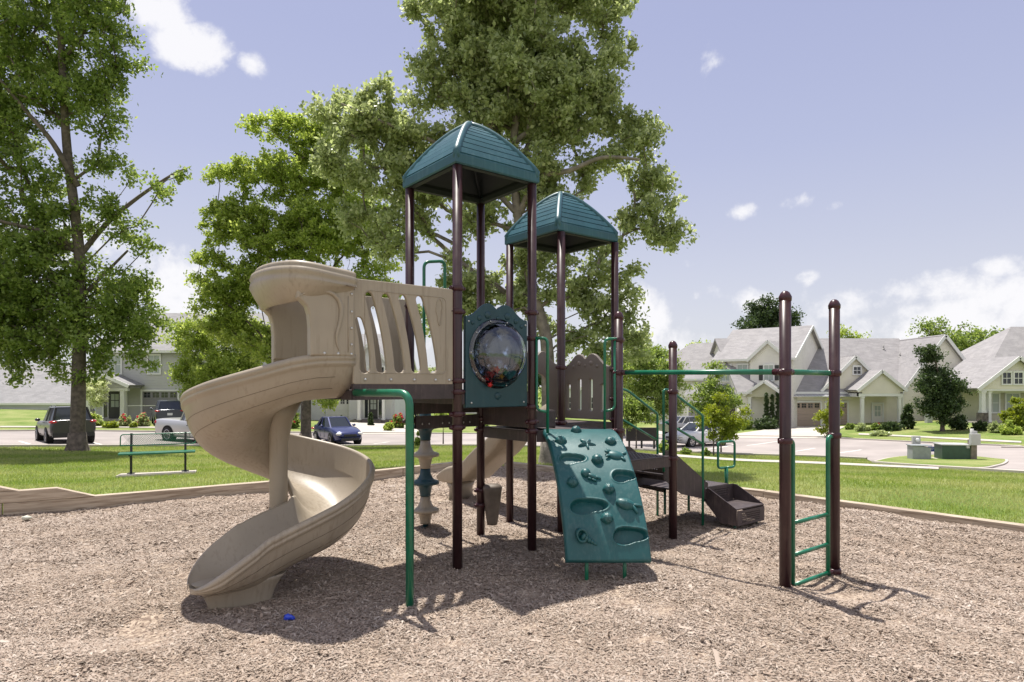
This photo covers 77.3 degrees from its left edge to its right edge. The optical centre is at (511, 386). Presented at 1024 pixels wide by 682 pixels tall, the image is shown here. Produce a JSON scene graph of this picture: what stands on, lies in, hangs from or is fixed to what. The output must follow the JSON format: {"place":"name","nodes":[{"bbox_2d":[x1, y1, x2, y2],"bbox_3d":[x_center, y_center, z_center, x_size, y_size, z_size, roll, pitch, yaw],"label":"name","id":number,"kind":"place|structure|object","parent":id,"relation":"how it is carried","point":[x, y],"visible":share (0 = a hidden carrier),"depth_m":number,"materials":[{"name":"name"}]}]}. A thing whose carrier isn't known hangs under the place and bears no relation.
{"place":"outdoors","nodes":[
{"label":"outdoors","id":0,"kind":"place"},
{"bbox_2d":[0,426,154,427],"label":"sidewalk","id":1,"kind":"structure","parent":0,"point":[96,427],"depth_m":41.09,"materials":[{"name":"concrete"}]},
{"bbox_2d":[350,422,417,433],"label":"driveway","id":2,"kind":"structure","parent":0,"point":[365,427],"depth_m":49.06,"materials":[{"name":"concrete"}]},
{"bbox_2d":[0,387,1023,523],"bbox_3d":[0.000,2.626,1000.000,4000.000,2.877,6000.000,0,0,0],"label":"ground","id":3,"kind":"structure","parent":0,"point":[18,417],"depth_m":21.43,"materials":[{"name":"green plant"}]},
{"bbox_2d":[0,504,2,515],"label":"edging timber","id":4,"kind":"object","parent":3,"relation":"on","point":[1,509],"visible":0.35,"depth_m":8.06,"materials":[{"name":"wood"}]},
{"bbox_2d":[0,487,94,503],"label":"stacked timber","id":5,"kind":"object","parent":4,"relation":"on","point":[34,494],"visible":1,"depth_m":8.28,"materials":[{"name":"wood"}]},
{"bbox_2d":[0,486,18,491],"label":"stacked timber","id":6,"kind":"object","parent":5,"relation":"on","point":[4,489],"visible":1,"depth_m":8.10,"materials":[{"name":"wood"}]},
{"bbox_2d":[0,351,94,410],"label":"pale house","id":7,"kind":"structure","parent":3,"relation":"on","point":[42,393],"depth_m":64.39,"materials":[{"name":"white"}]},
{"bbox_2d":[0,0,192,450],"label":"shade tree","id":8,"kind":"object","parent":3,"relation":"on","point":[38,248],"visible":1,"depth_m":24.36,"materials":[{"name":"green plant"}]},
{"bbox_2d":[90,412,105,425],"bbox_3d":[-27.680,2.262,42.448,1.299,1.201,1.208,0,0,0],"label":"shrub","id":9,"kind":"object","parent":3,"relation":"on","point":[99,419],"visible":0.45,"depth_m":42.40,"materials":[{"name":"green plant"}]},
{"bbox_2d":[86,378,110,413],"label":"tree","id":10,"kind":"object","parent":3,"relation":"on","point":[95,396],"visible":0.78,"depth_m":47.76,"materials":[{"name":"green plant"}]},
{"bbox_2d":[101,420,118,427],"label":"shrub","id":11,"kind":"object","parent":3,"relation":"on","point":[112,424],"visible":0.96,"depth_m":41.19,"materials":[{"name":"green plant"}]},
{"bbox_2d":[117,413,131,425],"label":"shrub","id":12,"kind":"object","parent":3,"relation":"on","point":[124,420],"visible":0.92,"depth_m":42.29,"materials":[{"name":"green plant"}]},
{"bbox_2d":[3,481,268,514],"bbox_3d":[-5.130,1.605,9.060,3.245,0.250,0.140,0,0,-35],"label":"edging timber","id":13,"kind":"object","parent":3,"relation":"on","point":[105,500],"visible":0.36,"depth_m":8.88,"materials":[{"name":"wood"}]},
{"bbox_2d":[134,412,151,426],"bbox_3d":[-24.655,2.265,42.784,1.085,1.123,1.012,0,0,-23],"label":"shrub","id":14,"kind":"object","parent":3,"relation":"on","point":[142,419],"visible":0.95,"depth_m":42.57,"materials":[{"name":"green plant"}]},
{"bbox_2d":[116,470,196,477],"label":"bench slab","id":15,"kind":"structure","parent":3,"relation":"on","point":[156,473],"depth_m":13.74,"materials":[{"name":"concrete"}]},
{"bbox_2d":[118,432,195,473],"bbox_3d":[-7.691,1.448,13.914,1.473,0.863,0.462,0,0,-25],"label":"park bench","id":16,"kind":"object","parent":15,"relation":"on","point":[185,451],"visible":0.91,"depth_m":13.96,"materials":[{"name":"green metal"}]},
{"bbox_2d":[149,399,182,424],"bbox_3d":[-24.758,1.819,45.992,2.229,1.810,4.670,0,0,-32],"label":"parked suv","id":17,"kind":"object","parent":3,"relation":"on","point":[167,409],"visible":0.77,"depth_m":44.23,"materials":[{"name":"grey metal"}]},
{"bbox_2d":[86,313,269,420],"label":"grey house","id":18,"kind":"structure","parent":3,"relation":"on","point":[133,393],"depth_m":51.00,"materials":[{"name":"paint"}]},
{"bbox_2d":[109,391,119,417],"bbox_3d":[-31.600,1.475,50.931,1.000,2.150,0.097,0,0,0],"label":"door","id":19,"kind":"structure","parent":18,"relation":"in","point":[114,398],"depth_m":50.94,"materials":[{"name":"grey"}]},
{"bbox_2d":[108,354,121,374],"bbox_3d":[-31.600,-1.770,50.970,1.120,1.660,0.120,0,0,0],"label":"window","id":20,"kind":"structure","parent":18,"relation":"in","point":[118,366],"depth_m":50.98,"materials":[{"name":"grey"}]},
{"bbox_2d":[147,354,160,374],"bbox_3d":[-28.500,-1.770,50.970,1.120,1.660,0.120,0,0,0],"label":"window","id":21,"kind":"structure","parent":18,"relation":"in","point":[152,357],"depth_m":50.98,"materials":[{"name":"grey"}]},
{"bbox_2d":[143,392,176,419],"bbox_3d":[-28.000,1.531,50.953,2.800,2.238,0.035,0,0,0],"label":"garage door","id":22,"kind":"structure","parent":18,"relation":"in","point":[146,409],"depth_m":50.94,"materials":[{"name":"grey"}]},
{"bbox_2d":[159,308,270,397],"bbox_3d":[-21.314,-1.495,46.941,9.010,8.977,5.288,0,0,0],"label":"tree","id":23,"kind":"object","parent":3,"relation":"on","point":[197,370],"visible":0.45,"depth_m":46.33,"materials":[{"name":"green plant"}]},
{"bbox_2d":[180,104,404,437],"bbox_3d":[-11.284,-5.731,33.992,12.096,18.228,4.892,0,0,0],"label":"shade tree","id":24,"kind":"object","parent":3,"relation":"on","point":[300,227],"visible":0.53,"depth_m":33.40,"materials":[{"name":"green plant"}]},
{"bbox_2d":[291,413,300,428],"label":"shrub","id":25,"kind":"object","parent":3,"relation":"on","point":[296,422],"visible":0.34,"depth_m":45.57,"materials":[{"name":"green plant"}]},
{"bbox_2d":[268,467,402,480],"bbox_3d":[-2.913,1.605,10.838,2.429,0.250,0.140,0,0,-43],"label":"edging timber","id":26,"kind":"object","parent":3,"relation":"on","point":[386,473],"visible":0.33,"depth_m":11.41,"materials":[{"name":"wood"}]},
{"bbox_2d":[297,334,416,422],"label":"lilac house","id":27,"kind":"structure","parent":3,"relation":"on","point":[383,411],"depth_m":59.60,"materials":[{"name":"grey"}]},
{"bbox_2d":[328,400,348,419],"bbox_3d":[-16.150,2.276,59.953,2.250,2.188,0.035,0,0,0],"label":"garage door","id":28,"kind":"structure","parent":27,"relation":"in","point":[342,408],"depth_m":59.95,"materials":[{"name":"grey"}]},
{"bbox_2d":[369,400,377,418],"bbox_3d":[-12.900,1.970,59.547,0.850,2.100,0.065,0,0,0],"label":"door","id":29,"kind":"structure","parent":27,"relation":"in","point":[373,404],"depth_m":59.54,"materials":[{"name":"grey"}]},
{"bbox_2d":[367,412,374,424],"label":"shrub","id":30,"kind":"object","parent":3,"relation":"on","point":[370,418],"visible":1,"depth_m":53.06,"materials":[{"name":"green plant"}]},
{"bbox_2d":[383,422,394,430],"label":"shrub","id":31,"kind":"object","parent":3,"relation":"on","point":[388,426],"visible":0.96,"depth_m":47.61,"materials":[{"name":"green plant"}]},
{"bbox_2d":[389,412,404,427],"bbox_3d":[-9.162,2.820,51.068,1.511,1.496,1.160,0,0,0],"label":"shrub","id":32,"kind":"object","parent":3,"relation":"on","point":[397,420],"visible":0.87,"depth_m":50.87,"materials":[{"name":"green plant"}]},
{"bbox_2d":[414,431,419,445],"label":"shrub","id":33,"kind":"object","parent":3,"relation":"on","point":[417,441],"visible":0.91,"depth_m":33.21,"materials":[{"name":"green plant"}]},
{"bbox_2d":[400,462,451,475],"bbox_3d":[-1.137,1.605,12.512,2.429,0.250,0.140,0,0,-43],"label":"edging timber","id":34,"kind":"object","parent":3,"relation":"on","point":[435,467],"visible":0.24,"depth_m":12.12,"materials":[{"name":"wood"}]},
{"bbox_2d":[0,444,866,458],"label":"kerb","id":35,"kind":"structure","parent":3,"relation":"on","point":[115,445],"depth_m":32.04,"materials":[{"name":"concrete"}]},
{"bbox_2d":[434,413,448,443],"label":"sapling","id":36,"kind":"object","parent":3,"relation":"on","point":[443,428],"visible":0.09,"depth_m":35.86,"materials":[{"name":"green plant"}]},
{"bbox_2d":[297,0,699,463],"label":"park tree","id":37,"kind":"object","parent":3,"relation":"on","point":[521,72],"visible":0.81,"depth_m":14.80,"materials":[{"name":"green plant"}]},
{"bbox_2d":[0,466,1023,681],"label":"mulch bed","id":38,"kind":"object","parent":3,"relation":"on","point":[146,618],"visible":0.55,"depth_m":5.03,"materials":[{"name":"brown wood"}]},
{"bbox_2d":[284,613,294,620],"bbox_3d":[-1.564,1.620,4.490,0.083,0.055,0.037,0,0,0],"label":"wrapper","id":39,"kind":"object","parent":38,"relation":"on","point":[287,616],"visible":1,"depth_m":4.48,"materials":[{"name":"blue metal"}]},
{"bbox_2d":[180,121,841,609],"bbox_3d":[0.105,-0.412,7.181,5.805,4.423,5.306,0,0,0],"label":"play structure","id":40,"kind":"object","parent":38,"relation":"on","point":[314,311],"visible":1,"depth_m":5.70,"materials":[{"name":"brown plastic"}]},
{"bbox_2d":[0,430,1023,447],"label":"kerb","id":41,"kind":"structure","parent":3,"relation":"on","point":[1010,446],"depth_m":40.15,"materials":[{"name":"concrete"}]},
{"bbox_2d":[504,462,553,471],"bbox_3d":[0.850,1.637,12.275,2.669,0.185,0.140,0,0,44],"label":"edging timber","id":42,"kind":"object","parent":3,"relation":"on","point":[545,468],"visible":0.03,"depth_m":12.51,"materials":[{"name":"wood"}]},
{"bbox_2d":[538,374,540,390],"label":"background tree","id":43,"kind":"object","parent":3,"relation":"on","point":[539,380],"visible":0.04,"depth_m":92.00,"materials":[{"name":"green plant"}]},
{"bbox_2d":[569,380,592,409],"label":"distant house","id":44,"kind":"structure","parent":3,"relation":"on","point":[580,395],"depth_m":77.83,"materials":[{"name":"grey"}]},
{"bbox_2d":[538,380,631,405],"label":"distant wood","id":45,"kind":"object","parent":3,"relation":"on","point":[539,396],"depth_m":118.71,"materials":[{"name":"green plant"}]},
{"bbox_2d":[606,348,648,435],"bbox_3d":[8.428,0.359,47.831,4.286,7.203,3.431,0,0,0],"label":"tree","id":46,"kind":"object","parent":3,"relation":"on","point":[624,379],"visible":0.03,"depth_m":47.90,"materials":[{"name":"green plant"}]},
{"bbox_2d":[626,427,655,448],"bbox_3d":[7.290,2.933,36.000,1.750,1.225,0.300,0,0,0],"label":"bench","id":47,"kind":"object","parent":3,"relation":"on","point":[641,436],"visible":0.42,"depth_m":35.85,"materials":[{"name":"black"}]},
{"bbox_2d":[623,394,659,448],"bbox_3d":[6.694,1.951,34.011,2.327,3.251,2.192,0,0,28],"label":"sapling","id":48,"kind":"object","parent":3,"relation":"on","point":[639,410],"visible":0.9,"depth_m":33.73,"materials":[{"name":"green plant"}]},
{"bbox_2d":[632,344,678,379],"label":"background tree","id":49,"kind":"object","parent":3,"relation":"on","point":[661,351],"visible":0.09,"depth_m":88.57,"materials":[{"name":"green plant"}]},
{"bbox_2d":[623,346,695,419],"bbox_3d":[8.891,0.253,39.990,5.273,7.306,3.743,0,0,0],"label":"tree","id":50,"kind":"object","parent":3,"relation":"on","point":[645,385],"visible":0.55,"depth_m":39.50,"materials":[{"name":"green plant"}]},
{"bbox_2d":[659,439,668,452],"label":"shrub","id":51,"kind":"object","parent":3,"relation":"on","point":[666,447],"visible":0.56,"depth_m":29.95,"materials":[{"name":"green plant"}]},
{"bbox_2d":[679,447,691,454],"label":"shrub","id":52,"kind":"object","parent":3,"relation":"on","point":[684,450],"visible":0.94,"depth_m":30.34,"materials":[{"name":"green plant"}]},
{"bbox_2d":[700,447,711,455],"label":"shrub","id":53,"kind":"object","parent":3,"relation":"on","point":[707,452],"visible":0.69,"depth_m":29.21,"materials":[{"name":"green plant"}]},
{"bbox_2d":[682,359,744,451],"bbox_3d":[10.450,1.129,32.987,3.211,5.111,2.341,0,0,0],"label":"sapling","id":54,"kind":"object","parent":3,"relation":"on","point":[706,389],"visible":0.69,"depth_m":32.74,"materials":[{"name":"green plant"}]},
{"bbox_2d":[693,391,753,454],"bbox_3d":[9.951,1.829,29.857,2.900,3.274,1.583,0,0,0],"label":"sapling","id":55,"kind":"object","parent":3,"relation":"on","point":[716,416],"visible":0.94,"depth_m":29.79,"materials":[{"name":"green plant"}]},
{"bbox_2d":[633,325,822,427],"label":"corner house","id":56,"kind":"structure","parent":3,"relation":"on","point":[757,348],"depth_m":60.52,"materials":[{"name":"beige"}]},
{"bbox_2d":[720,364,731,381],"bbox_3d":[20.378,-1.295,60.977,1.120,1.710,0.120,0,0,41],"label":"window","id":57,"kind":"structure","parent":56,"relation":"in","point":[723,379],"depth_m":61.00,"materials":[{"name":"grey"}]},
{"bbox_2d":[736,363,748,368],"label":"window","id":58,"kind":"structure","parent":56,"relation":"in","point":[738,365],"depth_m":59.89,"materials":[{"name":"grey"}]},
{"bbox_2d":[763,364,774,380],"bbox_3d":[23.218,-1.245,57.847,1.020,1.610,0.120,0,0,41],"label":"window","id":59,"kind":"structure","parent":56,"relation":"in","point":[765,366],"depth_m":57.81,"materials":[{"name":"grey"}]},
{"bbox_2d":[742,421,753,429],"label":"shrub","id":60,"kind":"object","parent":3,"relation":"on","point":[750,425],"visible":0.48,"depth_m":55.40,"materials":[{"name":"green plant"}]},
{"bbox_2d":[741,487,765,496],"bbox_3d":[2.790,1.637,10.425,2.669,0.185,0.140,0,0,44],"label":"edging timber","id":61,"kind":"object","parent":3,"relation":"on","point":[755,492],"visible":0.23,"depth_m":9.55,"materials":[{"name":"wood"}]},
{"bbox_2d":[751,416,778,429],"bbox_3d":[21.787,3.246,55.065,2.353,1.477,2.152,0,0,0],"label":"shrub","id":62,"kind":"object","parent":3,"relation":"on","point":[766,422],"visible":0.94,"depth_m":54.76,"materials":[{"name":"green plant"}]},
{"bbox_2d":[762,392,769,417],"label":"shrub","id":63,"kind":"object","parent":3,"relation":"on","point":[766,406],"visible":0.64,"depth_m":55.90,"materials":[{"name":"green plant"}]},
{"bbox_2d":[731,292,806,329],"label":"background tree","id":64,"kind":"object","parent":3,"relation":"on","point":[762,315],"visible":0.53,"depth_m":79.22,"materials":[{"name":"green plant"}]},
{"bbox_2d":[769,394,775,418],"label":"shrub","id":65,"kind":"object","parent":3,"relation":"on","point":[772,410],"visible":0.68,"depth_m":55.90,"materials":[{"name":"green plant"}]},
{"bbox_2d":[775,387,778,426],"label":"shrub","id":66,"kind":"object","parent":3,"relation":"on","point":[777,406],"visible":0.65,"depth_m":55.96,"materials":[{"name":"green plant"}]},
{"bbox_2d":[811,398,844,435],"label":"sapling","id":67,"kind":"object","parent":3,"relation":"on","point":[821,415],"visible":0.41,"depth_m":44.82,"materials":[{"name":"green plant"}]},
{"bbox_2d":[710,334,965,426],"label":"cream house","id":68,"kind":"structure","parent":3,"relation":"on","point":[878,376],"depth_m":57.98,"materials":[{"name":"beige paint"}]},
{"bbox_2d":[797,403,819,425],"bbox_3d":[26.730,2.551,57.953,2.350,2.138,0.035,0,0,0],"label":"garage door","id":69,"kind":"structure","parent":68,"relation":"in","point":[802,408],"depth_m":57.95,"materials":[{"name":"beige"}]},
{"bbox_2d":[826,403,846,424],"bbox_3d":[29.380,2.551,57.953,1.900,2.138,0.035,0,0,0],"label":"garage door","id":70,"kind":"structure","parent":68,"relation":"in","point":[844,418],"depth_m":57.95,"materials":[{"name":"beige"}]},
{"bbox_2d":[852,365,861,374],"bbox_3d":[31.230,-1.460,57.940,0.840,0.880,0.120,0,0,0],"label":"window","id":71,"kind":"structure","parent":68,"relation":"in","point":[856,369],"depth_m":57.90,"materials":[{"name":"white glass"}]},
{"bbox_2d":[873,404,881,422],"bbox_3d":[33.080,2.545,57.917,0.850,1.950,0.065,0,0,0],"label":"door","id":72,"kind":"structure","parent":68,"relation":"in","point":[877,408],"depth_m":57.90,"materials":[{"name":"beige"}]},
{"bbox_2d":[826,324,871,337],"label":"background tree","id":73,"kind":"object","parent":3,"relation":"on","point":[843,332],"visible":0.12,"depth_m":94.47,"materials":[{"name":"green plant"}]},
{"bbox_2d":[844,423,854,429],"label":"shrub","id":74,"kind":"object","parent":3,"relation":"on","point":[849,426],"visible":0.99,"depth_m":50.76,"materials":[{"name":"green plant"}]},
{"bbox_2d":[854,423,871,431],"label":"shrub","id":75,"kind":"object","parent":3,"relation":"on","point":[860,427],"visible":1,"depth_m":48.54,"materials":[{"name":"green plant"}]},
{"bbox_2d":[870,422,880,429],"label":"shrub","id":76,"kind":"object","parent":3,"relation":"on","point":[875,426],"visible":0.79,"depth_m":48.81,"materials":[{"name":"green plant"}]},
{"bbox_2d":[869,429,891,436],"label":"shrub","id":77,"kind":"object","parent":3,"relation":"on","point":[878,433],"visible":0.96,"depth_m":44.34,"materials":[{"name":"green plant"}]},
{"bbox_2d":[880,421,904,431],"bbox_3d":[28.495,3.038,47.817,1.778,1.008,1.691,0,0,0],"label":"shrub","id":78,"kind":"object","parent":3,"relation":"on","point":[888,426],"visible":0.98,"depth_m":47.62,"materials":[{"name":"green plant"}]},
{"bbox_2d":[763,490,1023,531],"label":"edging timber","id":79,"kind":"object","parent":3,"relation":"on","point":[942,517],"visible":0.53,"depth_m":7.90,"materials":[{"name":"wood"}]},
{"bbox_2d":[899,404,916,428],"bbox_3d":[29.930,2.293,48.361,1.168,2.085,1.134,0,0,0],"label":"shrub","id":80,"kind":"object","parent":3,"relation":"on","point":[907,419],"visible":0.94,"depth_m":48.17,"materials":[{"name":"green plant"}]},
{"bbox_2d":[924,414,932,422],"bbox_3d":[34.494,2.685,53.000,0.460,0.745,0.440,0,0,0],"label":"utility box","id":81,"kind":"object","parent":3,"relation":"on","point":[928,420],"visible":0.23,"depth_m":52.80,"materials":[{"name":"metal"}]},
{"bbox_2d":[875,456,1007,467],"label":"kerb","id":82,"kind":"structure","parent":3,"relation":"on","point":[1001,464],"depth_m":24.50,"materials":[{"name":"concrete"}]},
{"bbox_2d":[908,343,977,430],"bbox_3d":[30.535,0.149,45.368,4.164,6.474,3.312,0,0,0],"label":"tree","id":83,"kind":"object","parent":3,"relation":"on","point":[941,389],"visible":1,"depth_m":45.14,"materials":[{"name":"green plant"}]},
{"bbox_2d":[872,461,1023,473],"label":"kerb","id":84,"kind":"structure","parent":3,"relation":"on","point":[970,468],"depth_m":20.00,"materials":[{"name":"concrete"}]},
{"bbox_2d":[905,315,1004,351],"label":"background tree","id":85,"kind":"object","parent":3,"relation":"on","point":[962,342],"visible":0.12,"depth_m":75.56,"materials":[{"name":"green plant"}]},
{"bbox_2d":[949,413,968,429],"bbox_3d":[32.014,2.600,45.756,1.485,1.336,1.354,0,0,0],"label":"shrub","id":86,"kind":"object","parent":3,"relation":"on","point":[960,426],"visible":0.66,"depth_m":45.62,"materials":[{"name":"green plant"}]},
{"bbox_2d":[933,327,1023,422],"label":"bungalow","id":87,"kind":"object","parent":3,"relation":"on","point":[991,368],"visible":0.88,"depth_m":51.20,"materials":[{"name":"green"}]},
{"bbox_2d":[986,393,999,412],"bbox_3d":[38.400,1.305,51.170,1.220,1.710,0.120,0,0,0],"label":"window","id":88,"kind":"structure","parent":87,"relation":"in","point":[995,396],"depth_m":51.18,"materials":[{"name":"grey"}]},
{"bbox_2d":[1001,371,1012,384],"bbox_3d":[38.150,-0.645,49.370,0.840,1.110,0.120,0,0,0],"label":"window","id":89,"kind":"structure","parent":87,"relation":"in","point":[1007,377],"depth_m":49.35,"materials":[{"name":"white glass"}]},
{"bbox_2d":[1004,393,1020,412],"bbox_3d":[40.000,1.305,51.170,1.220,1.710,0.120,0,0,0],"label":"window","id":90,"kind":"structure","parent":87,"relation":"in","point":[1007,396],"depth_m":51.18,"materials":[{"name":"grey"}]},
{"bbox_2d":[1013,371,1023,384],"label":"window","id":91,"kind":"structure","parent":87,"relation":"in","point":[1018,376],"depth_m":49.34,"materials":[{"name":"white glass"}]},
{"bbox_2d":[970,420,988,430],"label":"shrub","id":92,"kind":"object","parent":3,"relation":"on","point":[979,425],"visible":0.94,"depth_m":44.44,"materials":[{"name":"green plant"}]},
{"bbox_2d":[986,420,1005,432],"bbox_3d":[32.629,2.812,43.044,1.127,1.042,1.022,0,0,25],"label":"shrub","id":93,"kind":"object","parent":3,"relation":"on","point":[993,427],"visible":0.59,"depth_m":43.01,"materials":[{"name":"green plant"}]},
{"bbox_2d":[997,396,1023,429],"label":"shrub","id":94,"kind":"object","parent":3,"relation":"on","point":[1016,415],"visible":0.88,"depth_m":43.94,"materials":[{"name":"green plant"}]},
{"bbox_2d":[998,419,1022,434],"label":"shrub","id":95,"kind":"object","parent":3,"relation":"on","point":[1009,428],"visible":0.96,"depth_m":41.63,"materials":[{"name":"green plant"}]},
{"bbox_2d":[0,431,1023,469],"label":"road","id":96,"kind":"structure","parent":0,"point":[872,450],"depth_m":36.95,"materials":[{"name":"grey asphalt"}]},
{"bbox_2d":[35,405,96,442],"bbox_3d":[-21.329,1.777,30.505,2.229,1.790,4.470,0,-1,-44],"label":"parked suv","id":97,"kind":"object","parent":96,"relation":"on","point":[52,425],"visible":0.76,"depth_m":28.99,"materials":[{"name":"grey paint"}]},
{"bbox_2d":[154,412,193,440],"bbox_3d":[-16.366,2.044,33.994,5.670,1.945,2.389,1,1,28],"label":"parked pickup","id":98,"kind":"object","parent":96,"relation":"on","point":[171,425],"visible":0.25,"depth_m":33.74,"materials":[{"name":"silver metal"}]},
{"bbox_2d":[311,416,362,443],"bbox_3d":[-10.257,2.569,37.510,2.129,1.575,4.570,0,-1,-34],"label":"parked sedan","id":99,"kind":"object","parent":96,"relation":"on","point":[333,429],"visible":0.97,"depth_m":36.64,"materials":[{"name":"blue paint"}]},
{"bbox_2d":[665,422,728,446],"bbox_3d":[11.693,3.030,40.510,4.770,1.505,2.189,1,-1,-33],"label":"parked sedan","id":100,"kind":"object","parent":96,"relation":"on","point":[690,428],"visible":0.53,"depth_m":39.54,"materials":[{"name":"grey paint"}]},
{"bbox_2d":[0,0,1023,386],"label":"sky","id":101,"kind":"structure","parent":0,"point":[867,156],"materials":[{"name":"blue"}]},
{"bbox_2d":[735,426,843,437],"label":"driveway","id":102,"kind":"structure","parent":0,"point":[801,431],"depth_m":49.51,"materials":[{"name":"concrete"}]},
{"bbox_2d":[659,453,938,469],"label":"sidewalk","id":103,"kind":"structure","parent":0,"point":[816,462],"depth_m":22.97,"materials":[{"name":"concrete"}]},
{"bbox_2d":[859,433,1020,442],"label":"sidewalk","id":104,"kind":"structure","parent":0,"point":[966,439],"depth_m":40.76,"materials":[{"name":"concrete"}]},
{"bbox_2d":[877,455,1004,466],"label":"grass island","id":105,"kind":"structure","parent":0,"point":[979,461],"depth_m":27.25,"materials":[{"name":"plant"}]},
{"bbox_2d":[906,436,931,458],"bbox_3d":[19.100,2.985,30.143,0.860,1.225,0.970,0,0,10],"label":"utility cabinet","id":106,"kind":"object","parent":105,"relation":"on","point":[916,449],"visible":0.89,"depth_m":29.75,"materials":[{"name":"metal"}]},
{"bbox_2d":[931,442,970,458],"bbox_3d":[20.600,3.110,30.000,1.350,0.855,1.100,0,0,12],"label":"transformer box","id":107,"kind":"object","parent":105,"relation":"on","point":[951,451],"visible":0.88,"depth_m":29.61,"materials":[{"name":"metal"}]},
{"bbox_2d":[966,429,980,458],"bbox_3d":[21.175,2.755,29.475,0.560,1.600,0.450,0,0,0],"label":"mailbox","id":108,"kind":"object","parent":105,"relation":"on","point":[974,440],"visible":0.85,"depth_m":29.37,"materials":[{"name":"metal"}]},
{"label":"driveway","id":109,"kind":"structure","parent":0,"visible":0},
{"bbox_2d":[659,416,696,433],"bbox_3d":[13.827,3.059,49.998,4.770,1.505,2.189,0,0,-22],"label":"suv","id":110,"kind":"object","parent":109,"relation":"on","point":[682,421],"visible":0.14,"depth_m":49.03,"materials":[{"name":"silver metal"}]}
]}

